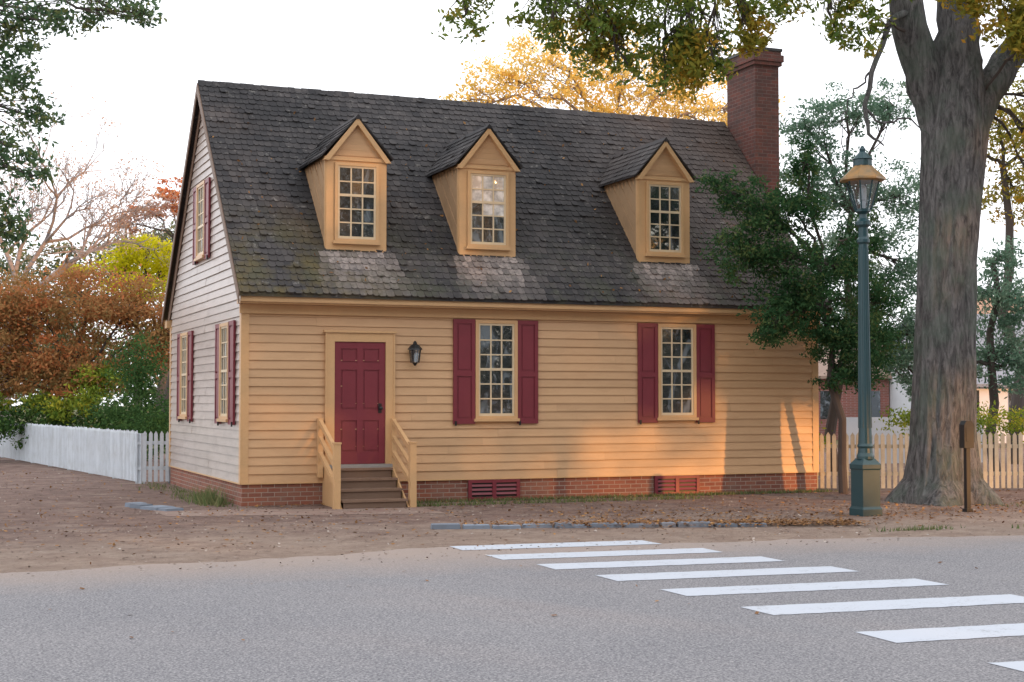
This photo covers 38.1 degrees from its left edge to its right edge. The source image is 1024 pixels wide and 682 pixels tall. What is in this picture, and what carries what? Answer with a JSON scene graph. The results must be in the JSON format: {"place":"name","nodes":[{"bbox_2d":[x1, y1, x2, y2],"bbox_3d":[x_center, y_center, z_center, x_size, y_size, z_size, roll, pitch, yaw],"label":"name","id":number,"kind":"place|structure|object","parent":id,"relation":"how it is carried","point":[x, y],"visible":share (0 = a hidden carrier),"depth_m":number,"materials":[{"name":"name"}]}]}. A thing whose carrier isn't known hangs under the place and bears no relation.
{"place":"outdoors","nodes":[
{"label":"outdoors","id":0,"kind":"place"},
{"bbox_2d":[176,485,233,506],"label":"grass","id":1,"kind":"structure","parent":0,"point":[209,497],"depth_m":24.46,"materials":[{"name":"green plant"}]},
{"bbox_2d":[153,508,443,515],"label":"brick sidewalk","id":2,"kind":"structure","parent":0,"point":[303,511],"depth_m":22.64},
{"bbox_2d":[0,535,1023,681],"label":"street","id":3,"kind":"structure","parent":0,"point":[461,616],"depth_m":11.61,"materials":[{"name":"grey asphalt"}]},
{"bbox_2d":[450,540,1023,671],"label":"crosswalk","id":4,"kind":"structure","parent":3,"relation":"on","point":[941,633],"depth_m":13.63,"materials":[{"name":"paint"}]},
{"bbox_2d":[0,406,1023,572],"bbox_3d":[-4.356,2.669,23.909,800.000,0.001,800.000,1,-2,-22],"label":"ground","id":5,"kind":"structure","parent":0,"point":[110,556],"depth_m":20.51,"materials":[{"name":"brown soil"}]},
{"bbox_2d":[0,362,127,424],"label":"garden shrub","id":6,"kind":"object","parent":5,"relation":"on","point":[56,404],"visible":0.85,"depth_m":40.55,"materials":[{"name":"green plant"}]},
{"bbox_2d":[0,0,167,255],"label":"elm tree","id":7,"kind":"object","parent":5,"relation":"on","point":[54,16],"visible":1,"depth_m":18.08,"materials":[{"name":"green plant"}]},
{"bbox_2d":[0,392,168,451],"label":"hedge","id":8,"kind":"object","parent":5,"relation":"on","point":[6,423],"visible":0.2,"depth_m":40.77,"materials":[{"name":"green plant"}]},
{"bbox_2d":[0,423,169,483],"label":"white picket fence","id":9,"kind":"object","parent":5,"relation":"on","point":[117,454],"visible":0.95,"depth_m":33.84,"materials":[{"name":"paint"}]},
{"bbox_2d":[0,255,171,425],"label":"crape myrtle tree","id":10,"kind":"object","parent":5,"relation":"on","point":[19,331],"visible":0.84,"depth_m":41.50,"materials":[{"name":"orange plant"}]},
{"bbox_2d":[0,219,174,410],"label":"tree","id":11,"kind":"object","parent":5,"relation":"on","point":[40,260],"visible":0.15,"depth_m":71.67,"materials":[{"name":"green plant"}]},
{"bbox_2d":[0,78,178,419],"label":"bare tree","id":12,"kind":"object","parent":5,"relation":"on","point":[91,248],"visible":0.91,"depth_m":55.12,"materials":[{"name":"brown plant"}]},
{"bbox_2d":[55,232,172,421],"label":"lemon yellow tree","id":13,"kind":"object","parent":5,"relation":"on","point":[128,260],"visible":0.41,"depth_m":59.78,"materials":[{"name":"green plant"}]},
{"bbox_2d":[69,326,169,465],"bbox_3d":[-9.395,1.427,37.803,3.576,3.634,2.946,-2,-3,43],"label":"garden shrub","id":14,"kind":"object","parent":5,"relation":"on","point":[158,420],"visible":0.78,"depth_m":37.31,"materials":[{"name":"green plant"}]},
{"bbox_2d":[102,176,182,414],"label":"orange tree","id":15,"kind":"object","parent":5,"relation":"on","point":[169,192],"visible":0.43,"depth_m":58.13,"materials":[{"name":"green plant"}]},
{"bbox_2d":[125,502,183,510],"bbox_3d":[-5.692,2.644,23.475,0.380,0.116,1.400,2,-3,-44],"label":"stone edging","id":16,"kind":"object","parent":5,"relation":"on","point":[142,505],"visible":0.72,"depth_m":23.31,"materials":[{"name":"grey stone"}]},
{"bbox_2d":[317,418,417,508],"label":"entry steps","id":17,"kind":"structure","parent":5,"relation":"on","point":[356,488],"depth_m":23.97,"materials":[{"name":"yellow wood"}]},
{"bbox_2d":[11,321,895,427],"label":"distant treeline","id":18,"kind":"object","parent":5,"relation":"on","point":[37,389],"visible":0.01,"depth_m":92.58,"materials":[{"name":"plant"}]},
{"bbox_2d":[170,467,816,506],"bbox_3d":[-0.633,2.745,29.243,10.900,0.470,7.100,1,-2,-22],"label":"foundation","id":19,"kind":"object","parent":5,"relation":"on","point":[274,494],"visible":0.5,"depth_m":26.10,"materials":[{"name":"brick"}]},
{"bbox_2d":[468,479,519,499],"bbox_3d":[-0.308,2.545,25.522,0.950,0.355,0.048,1,-2,-22],"label":"foundation vent","id":20,"kind":"object","parent":19,"relation":"in","point":[498,488],"visible":0.95,"depth_m":25.50,"materials":[{"name":"red wood"}]},
{"bbox_2d":[169,313,818,484],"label":"corner boards","id":21,"kind":"object","parent":19,"relation":"on","point":[243,397],"visible":0.62,"depth_m":24.07,"materials":[{"name":"beige paint"}]},
{"bbox_2d":[654,475,699,494],"bbox_3d":[2.983,2.598,26.851,0.910,0.355,0.048,1,-2,-22],"label":"foundation vent","id":22,"kind":"object","parent":19,"relation":"in","point":[678,484],"visible":0.92,"depth_m":26.83,"materials":[{"name":"red wood"}]},
{"bbox_3d":[-0.633,-1.041,29.393,10.892,7.110,7.092,1,-2,-22],"label":"wall","id":23,"kind":"object","parent":19,"relation":"on","visible":0},
{"bbox_2d":[170,118,239,482],"bbox_3d":[-5.700,-1.037,27.343,0.031,6.936,6.898,1,-2,-22],"label":"gable siding","id":24,"kind":"object","parent":23,"relation":"attached to","point":[204,300],"visible":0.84,"depth_m":27.08,"materials":[{"name":"white wood"}]},
{"bbox_2d":[176,333,181,421],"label":"shutter","id":25,"kind":"object","parent":24,"relation":"attached to","point":[178,379],"visible":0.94,"depth_m":29.43,"materials":[{"name":"red paint"}]},
{"bbox_2d":[178,332,187,418],"bbox_3d":[-6.354,0.676,28.792,0.101,1.670,0.860,1,-2,-22],"label":"gable window","id":26,"kind":"structure","parent":24,"relation":"in","point":[183,373],"depth_m":28.90,"materials":[{"name":"beige wood"}]},
{"bbox_2d":[187,330,192,422],"bbox_3d":[-6.129,0.683,28.222,0.062,1.750,0.415,1,-2,-22],"label":"shutter","id":27,"kind":"object","parent":24,"relation":"attached to","point":[190,380],"visible":1,"depth_m":28.18,"materials":[{"name":"red paint"}]},
{"bbox_2d":[192,187,197,264],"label":"shutter","id":28,"kind":"object","parent":24,"relation":"attached to","point":[194,230],"visible":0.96,"depth_m":28.00,"materials":[{"name":"red paint"}]},
{"bbox_2d":[194,180,204,261],"bbox_3d":[-5.736,-2.207,27.375,0.101,1.420,0.860,1,-2,-22],"label":"attic window","id":29,"kind":"structure","parent":24,"relation":"attached to","point":[200,187],"depth_m":27.47,"materials":[{"name":"beige paint"}]},
{"bbox_2d":[204,177,210,258],"bbox_3d":[-5.515,-2.200,26.814,0.062,1.480,0.395,1,-2,-22],"label":"shutter","id":30,"kind":"object","parent":24,"relation":"attached to","point":[207,195],"visible":1,"depth_m":26.77,"materials":[{"name":"red paint"}]},
{"bbox_2d":[214,324,220,425],"bbox_3d":[-5.090,0.582,25.651,0.062,1.750,0.415,1,-2,-22],"label":"shutter","id":31,"kind":"object","parent":24,"relation":"attached to","point":[216,407],"visible":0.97,"depth_m":25.71,"materials":[{"name":"red paint"}]},
{"bbox_2d":[216,322,227,421],"bbox_3d":[-4.865,0.530,25.110,0.101,1.670,0.810,1,-2,-22],"label":"gable window","id":32,"kind":"structure","parent":24,"relation":"attached to","point":[223,374],"depth_m":25.20,"materials":[{"name":"beige wood"}]},
{"bbox_2d":[228,320,235,426],"bbox_3d":[-4.650,0.538,24.562,0.062,1.750,0.415,1,-2,-22],"label":"shutter","id":33,"kind":"object","parent":24,"relation":"attached to","point":[231,365],"visible":1,"depth_m":24.51,"materials":[{"name":"red paint"}]},
{"bbox_2d":[305,119,390,251],"bbox_3d":[-3.044,-1.829,26.179,1.190,3.841,2.306,1,-2,-22],"label":"dormer body","id":34,"kind":"object","parent":23,"relation":"attached to","point":[355,142],"visible":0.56,"depth_m":25.26,"materials":[{"name":"beige wood"}]},
{"bbox_2d":[299,114,393,168],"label":"dormer roof","id":35,"kind":"structure","parent":34,"relation":"on","point":[325,144],"depth_m":25.49,"materials":[{"name":"grey wood"}]},
{"bbox_2d":[332,162,380,245],"bbox_3d":[-2.629,-2.325,25.171,0.830,1.380,0.101,1,-2,-22],"label":"dormer window","id":36,"kind":"structure","parent":34,"relation":"attached to","point":[356,203],"depth_m":25.18,"materials":[{"name":"beige wood"}]},
{"bbox_2d":[432,129,519,256],"bbox_3d":[-0.832,-1.794,27.072,1.190,3.841,2.306,1,-2,-22],"label":"dormer body","id":37,"kind":"object","parent":23,"relation":"attached to","point":[486,151],"visible":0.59,"depth_m":26.16,"materials":[{"name":"beige wood"}]},
{"bbox_2d":[427,124,522,176],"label":"dormer roof","id":38,"kind":"structure","parent":37,"relation":"on","point":[453,152],"depth_m":26.54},
{"bbox_2d":[465,170,510,250],"bbox_3d":[-0.417,-2.289,26.064,0.830,1.380,0.101,1,-2,-22],"label":"dormer window","id":39,"kind":"structure","parent":37,"relation":"attached to","point":[487,210],"depth_m":26.07,"materials":[{"name":"beige wood"}]},
{"bbox_2d":[165,296,828,328],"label":"cornice","id":40,"kind":"structure","parent":23,"relation":"attached to","point":[356,307],"depth_m":25.47,"materials":[{"name":"beige paint"}]},
{"bbox_2d":[163,84,831,319],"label":"roof deck","id":41,"kind":"structure","parent":23,"relation":"attached to","point":[386,297],"depth_m":26.21,"materials":[{"name":"beige wood"}]},
{"bbox_2d":[198,80,726,125],"bbox_3d":[-0.639,-4.688,29.535,11.147,0.129,0.200,1,-2,-22],"label":"ridge cap","id":42,"kind":"object","parent":41,"relation":"on","point":[395,97],"visible":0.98,"depth_m":29.26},
{"bbox_2d":[198,83,831,307],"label":"roof shingles","id":43,"kind":"object","parent":41,"relation":"on","point":[560,202],"visible":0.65,"depth_m":26.98,"materials":[{"name":"grey wood"}]},
{"bbox_2d":[212,111,744,297],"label":"roof leaf litter","id":44,"kind":"object","parent":43,"relation":"on","point":[443,215],"visible":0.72,"depth_m":26.89,"materials":[{"name":"brown plant"}]},
{"bbox_2d":[162,83,832,325],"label":"rake boards","id":45,"kind":"object","parent":23,"relation":"attached to","point":[201,112],"visible":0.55,"depth_m":28.12,"materials":[{"name":"wood"}]},
{"bbox_2d":[248,313,812,482],"bbox_3d":[0.702,0.989,26.004,10.698,2.775,0.031,1,-2,-22],"label":"front siding","id":46,"kind":"object","parent":23,"relation":"attached to","point":[587,424],"visible":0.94,"depth_m":26.04,"materials":[{"name":"beige paint"}]},
{"bbox_2d":[323,330,396,467],"bbox_3d":[-2.513,0.962,24.635,1.250,2.270,0.160,1,-2,-22],"label":"front door","id":47,"kind":"structure","parent":46,"relation":"attached to","point":[369,381],"depth_m":24.67,"materials":[{"name":"red paint"}]},
{"bbox_2d":[408,341,421,365],"bbox_3d":[-1.632,0.208,24.953,0.231,0.420,0.246,1,-2,-22],"label":"wall lantern","id":48,"kind":"object","parent":46,"relation":"attached to","point":[413,347],"depth_m":24.92,"materials":[{"name":"black metal"}]},
{"bbox_2d":[453,319,474,425],"bbox_3d":[-0.813,0.535,25.362,0.395,1.820,0.062,1,-2,-22],"label":"shutter","id":49,"kind":"object","parent":46,"relation":"attached to","point":[463,371],"visible":1,"depth_m":25.36,"materials":[{"name":"red paint"}]},
{"bbox_2d":[474,320,519,421],"bbox_3d":[-0.268,0.514,25.588,0.835,1.740,0.101,1,-2,-22],"label":"window","id":50,"kind":"structure","parent":46,"relation":"attached to","point":[496,369],"depth_m":25.60,"materials":[{"name":"beige paint"}]},
{"bbox_2d":[517,320,537,424],"bbox_3d":[0.277,0.552,25.802,0.385,1.820,0.062,1,-2,-22],"label":"shutter","id":51,"kind":"object","parent":46,"relation":"attached to","point":[527,371],"visible":1,"depth_m":25.80,"materials":[{"name":"red paint"}]},
{"bbox_2d":[637,323,657,423],"bbox_3d":[2.446,0.587,26.678,0.395,1.820,0.062,1,-2,-22],"label":"shutter","id":52,"kind":"object","parent":46,"relation":"attached to","point":[647,350],"visible":1,"depth_m":26.68,"materials":[{"name":"red paint"}]},
{"bbox_2d":[657,324,698,419],"bbox_3d":[2.991,0.566,26.904,0.835,1.740,0.101,1,-2,-22],"label":"window","id":53,"kind":"structure","parent":46,"relation":"attached to","point":[677,388],"depth_m":26.92,"materials":[{"name":"beige paint"}]},
{"bbox_2d":[695,324,714,423],"bbox_3d":[3.535,0.605,27.118,0.385,1.820,0.062,1,-2,-22],"label":"shutter","id":54,"kind":"object","parent":46,"relation":"attached to","point":[705,354],"visible":1,"depth_m":27.12,"materials":[{"name":"red paint"}]},
{"bbox_2d":[604,142,693,264],"bbox_3d":[2.408,-1.742,28.380,1.190,3.841,2.306,1,-2,-22],"label":"dormer body","id":55,"kind":"object","parent":23,"relation":"attached to","point":[627,195],"visible":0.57,"depth_m":27.47,"materials":[{"name":"beige wood"}]},
{"bbox_2d":[599,137,695,186],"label":"dormer roof","id":56,"kind":"structure","parent":55,"relation":"on","point":[627,164],"depth_m":27.96,"materials":[{"name":"grey wood"}]},
{"bbox_2d":[644,181,686,257],"bbox_3d":[2.823,-2.238,27.372,0.830,1.380,0.101,1,-2,-22],"label":"dormer window","id":57,"kind":"structure","parent":55,"relation":"in","point":[664,213],"depth_m":27.38,"materials":[{"name":"beige wood"}]},
{"bbox_2d":[0,469,1023,639],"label":"fallen leaves","id":58,"kind":"object","parent":5,"relation":"on","point":[804,521],"visible":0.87,"depth_m":20.89,"materials":[{"name":"brown plant"}]},
{"bbox_2d":[430,521,766,528],"bbox_3d":[1.183,2.510,20.076,4.578,0.114,0.355,0,-2,-6],"label":"stone edging","id":59,"kind":"object","parent":5,"relation":"on","point":[534,525],"visible":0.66,"depth_m":19.99,"materials":[{"name":"grey stone"}]},
{"bbox_2d":[438,22,785,145],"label":"yellow tree","id":60,"kind":"object","parent":5,"relation":"on","point":[576,86],"visible":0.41,"depth_m":45.06,"materials":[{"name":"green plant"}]},
{"bbox_2d":[431,0,1023,505],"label":"oak tree","id":61,"kind":"object","parent":5,"relation":"on","point":[955,92],"visible":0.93,"depth_m":24.66,"materials":[{"name":"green plant"}]},
{"bbox_2d":[724,49,783,209],"bbox_3d":[5.072,-1.463,31.015,0.760,9.020,2.000,1,-2,-22],"label":"chimney","id":62,"kind":"object","parent":5,"relation":"on","point":[753,106],"visible":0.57,"depth_m":30.66,"materials":[{"name":"brick"}]},
{"bbox_2d":[724,46,782,60],"bbox_3d":[5.050,-6.000,31.196,0.680,0.058,1.260,1,-2,-22],"label":"chimney cap","id":63,"kind":"object","parent":62,"relation":"on","point":[768,49],"visible":0.21,"depth_m":30.69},
{"bbox_2d":[694,128,914,493],"bbox_3d":[5.509,-0.468,26.792,4.812,6.713,2.176,1,-2,-22],"label":"holly tree","id":64,"kind":"object","parent":5,"relation":"on","point":[772,330],"visible":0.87,"depth_m":26.57,"materials":[{"name":"green plant"}]},
{"bbox_2d":[779,77,920,471],"bbox_3d":[7.828,-1.479,33.940,3.814,9.332,4.073,-2,-3,39],"label":"pale green tree","id":65,"kind":"object","parent":5,"relation":"on","point":[882,113],"visible":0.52,"depth_m":33.96,"materials":[{"name":"green plant"}]},
{"bbox_2d":[818,346,891,439],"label":"brick outbuilding","id":66,"kind":"structure","parent":5,"relation":"on","point":[879,401],"depth_m":63.96,"materials":[{"name":"red brick"}]},
{"bbox_2d":[820,391,879,418],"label":"windows","id":67,"kind":"structure","parent":66,"relation":"in","point":[825,399],"depth_m":63.92,"materials":[{"name":"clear glass"}]},
{"bbox_2d":[840,146,885,516],"bbox_3d":[5.270,-0.170,22.224,0.638,5.540,0.638,0,-2,0],"label":"street lamp","id":68,"kind":"object","parent":5,"relation":"on","point":[865,466],"visible":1,"depth_m":22.14,"materials":[{"name":"metal"}]},
{"bbox_2d":[817,432,908,487],"bbox_3d":[6.767,2.288,28.312,2.160,1.111,0.160,0,-2,1],"label":"white picket fence","id":69,"kind":"object","parent":5,"relation":"on","point":[882,445],"visible":0.45,"depth_m":28.24,"materials":[{"name":"paint"}]},
{"bbox_2d":[846,417,983,463],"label":"white board fence","id":70,"kind":"object","parent":5,"relation":"on","point":[851,424],"visible":0.14,"depth_m":40.19,"materials":[{"name":"white wood"}]},
{"bbox_2d":[819,400,1023,463],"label":"garden shrub","id":71,"kind":"object","parent":5,"relation":"on","point":[983,421],"visible":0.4,"depth_m":30.20,"materials":[{"name":"green plant"}]},
{"bbox_2d":[959,421,973,511],"bbox_3d":[7.001,1.926,22.839,0.180,1.400,0.126,1,-2,-22],"label":"black bollard post","id":72,"kind":"object","parent":5,"relation":"on","point":[966,436],"visible":1,"depth_m":22.81,"materials":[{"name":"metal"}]},
{"bbox_2d":[976,235,1023,470],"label":"garden tree","id":73,"kind":"object","parent":5,"relation":"on","point":[989,356],"visible":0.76,"depth_m":35.87,"materials":[{"name":"green plant"}]},
{"bbox_2d":[977,432,1023,487],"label":"white picket fence","id":74,"kind":"object","parent":5,"relation":"on","point":[996,445],"visible":0.4,"depth_m":28.28,"materials":[{"name":"paint"}]},
{"bbox_2d":[981,71,1023,463],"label":"autumn tree","id":75,"kind":"object","parent":5,"relation":"on","point":[1005,182],"visible":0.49,"depth_m":39.96,"materials":[{"name":"yellow plant"}]},
{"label":"walls","id":76,"kind":"object","parent":5,"relation":"on","visible":0},
{"bbox_2d":[977,296,1021,313],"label":"roof","id":77,"kind":"structure","parent":76,"relation":"attached to","point":[981,307],"depth_m":83.23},
{"bbox_2d":[0,471,1023,575],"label":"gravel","id":78,"kind":"structure","parent":0,"point":[438,521],"depth_m":19.89,"materials":[{"name":"brown gravel"}]},
{"bbox_2d":[0,0,1023,405],"label":"sky","id":79,"kind":"structure","parent":0,"point":[383,47],"materials":[{"name":"white"}]},
{"bbox_2d":[121,481,1023,531],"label":"grass","id":80,"kind":"structure","parent":0,"point":[596,497],"depth_m":25.59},
{"bbox_2d":[889,336,1023,442],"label":"walls","id":81,"kind":"structure","parent":0,"point":[897,399],"depth_m":61.77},
{"bbox_2d":[885,314,1023,386],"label":"roof","id":82,"kind":"structure","parent":81,"relation":"attached to","point":[981,383],"depth_m":60.45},
{"bbox_2d":[977,390,1023,416],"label":"windows","id":83,"kind":"structure","parent":81,"relation":"attached to","point":[1010,394],"depth_m":58.68,"materials":[{"name":"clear glass"}]}
]}

